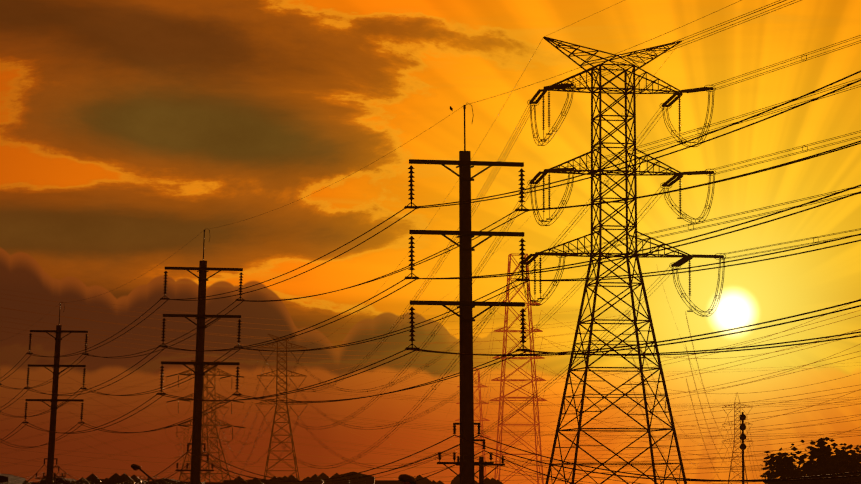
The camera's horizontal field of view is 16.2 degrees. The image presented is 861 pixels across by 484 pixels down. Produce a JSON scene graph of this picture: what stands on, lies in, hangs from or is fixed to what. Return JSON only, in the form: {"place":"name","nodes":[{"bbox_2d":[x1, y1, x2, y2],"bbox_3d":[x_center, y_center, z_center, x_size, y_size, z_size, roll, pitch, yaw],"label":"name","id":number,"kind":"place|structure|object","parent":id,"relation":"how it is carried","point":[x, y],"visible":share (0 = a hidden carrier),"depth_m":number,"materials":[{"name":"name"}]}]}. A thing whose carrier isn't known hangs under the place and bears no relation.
{"place":"outdoors","nodes":[
{"label":"outdoors","id":0,"kind":"place"},
{"bbox_2d":[0,0,860,483],"label":"sky","id":1,"kind":"structure","parent":0,"point":[131,130],"materials":[{"name":"orange"}]},
{"label":"ground","id":2,"kind":"structure","parent":0,"visible":0},
{"bbox_2d":[22,302,88,483],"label":"pole","id":3,"kind":"object","parent":2,"relation":"on","point":[54,400],"visible":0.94,"depth_m":246.07,"materials":[{"name":"metal"}]},
{"bbox_2d":[3,472,206,483],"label":"trees","id":4,"kind":"object","parent":2,"relation":"on","point":[54,476],"visible":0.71,"depth_m":277.86,"materials":[{"name":"plant"}]},
{"bbox_2d":[131,464,158,483],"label":"street lamp","id":5,"kind":"object","parent":2,"relation":"on","point":[135,467],"visible":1,"depth_m":171.15,"materials":[{"name":"grey metal"}]},
{"bbox_2d":[175,427,191,480],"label":"suspension tower","id":6,"kind":"structure","parent":2,"relation":"on","point":[183,457],"depth_m":1975.77,"materials":[{"name":"metal"}]},
{"bbox_2d":[156,229,244,483],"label":"pole","id":7,"kind":"object","parent":2,"relation":"on","point":[199,363],"visible":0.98,"depth_m":178.81,"materials":[{"name":"metal"}]},
{"bbox_2d":[0,472,430,483],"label":"trees","id":8,"kind":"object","parent":2,"relation":"on","point":[7,478],"visible":0.42,"depth_m":674.71,"materials":[{"name":"black plant"}]},
{"bbox_2d":[203,401,229,481],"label":"suspension tower","id":9,"kind":"structure","parent":2,"relation":"on","point":[215,440],"depth_m":1433.64,"materials":[{"name":"metal"}]},
{"bbox_2d":[5,473,502,483],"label":"distant treeline","id":10,"kind":"object","parent":2,"relation":"on","point":[115,478],"visible":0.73,"depth_m":598.61,"materials":[{"name":"black plant"}]},
{"bbox_2d":[256,334,306,480],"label":"suspension tower","id":11,"kind":"structure","parent":2,"relation":"on","point":[289,435],"depth_m":863.27,"materials":[{"name":"metal"}]},
{"bbox_2d":[398,474,416,483],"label":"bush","id":12,"kind":"object","parent":2,"relation":"on","point":[405,479],"visible":1,"depth_m":92.86,"materials":[{"name":"grey plant"}]},
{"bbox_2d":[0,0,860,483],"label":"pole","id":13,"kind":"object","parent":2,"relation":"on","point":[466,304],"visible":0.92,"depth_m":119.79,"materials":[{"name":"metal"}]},
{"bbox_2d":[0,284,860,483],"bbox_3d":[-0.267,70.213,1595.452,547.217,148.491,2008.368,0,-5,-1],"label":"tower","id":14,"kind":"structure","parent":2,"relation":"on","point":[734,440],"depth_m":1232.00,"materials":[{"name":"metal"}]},
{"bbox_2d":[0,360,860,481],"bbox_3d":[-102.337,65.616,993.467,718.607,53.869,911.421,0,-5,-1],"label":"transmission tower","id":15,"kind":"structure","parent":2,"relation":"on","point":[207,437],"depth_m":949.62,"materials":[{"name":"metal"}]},
{"bbox_2d":[455,368,490,482],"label":"crossing tower","id":16,"kind":"structure","parent":2,"relation":"on","point":[479,403],"depth_m":2097.47,"materials":[{"name":"brown metal"}]},
{"bbox_2d":[456,456,504,483],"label":"pole","id":17,"kind":"object","parent":2,"relation":"on","point":[481,476],"visible":0.56,"depth_m":131.73,"materials":[{"name":"concrete"}]},
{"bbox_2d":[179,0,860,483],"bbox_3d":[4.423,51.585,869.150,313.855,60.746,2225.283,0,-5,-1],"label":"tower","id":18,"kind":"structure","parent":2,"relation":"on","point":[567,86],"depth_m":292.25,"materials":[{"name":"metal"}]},
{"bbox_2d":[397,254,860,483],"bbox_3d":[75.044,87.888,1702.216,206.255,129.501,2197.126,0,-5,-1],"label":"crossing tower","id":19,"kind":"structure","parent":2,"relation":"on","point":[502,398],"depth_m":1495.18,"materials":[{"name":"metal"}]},
{"bbox_2d":[739,412,746,483],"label":"signal mast","id":20,"kind":"object","parent":2,"relation":"on","point":[742,417],"visible":1,"depth_m":173.71,"materials":[{"name":"grey metal"}]},
{"bbox_2d":[760,437,860,483],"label":"tree","id":21,"kind":"object","parent":2,"relation":"on","point":[783,465],"visible":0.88,"depth_m":324.03,"materials":[{"name":"black plant"}]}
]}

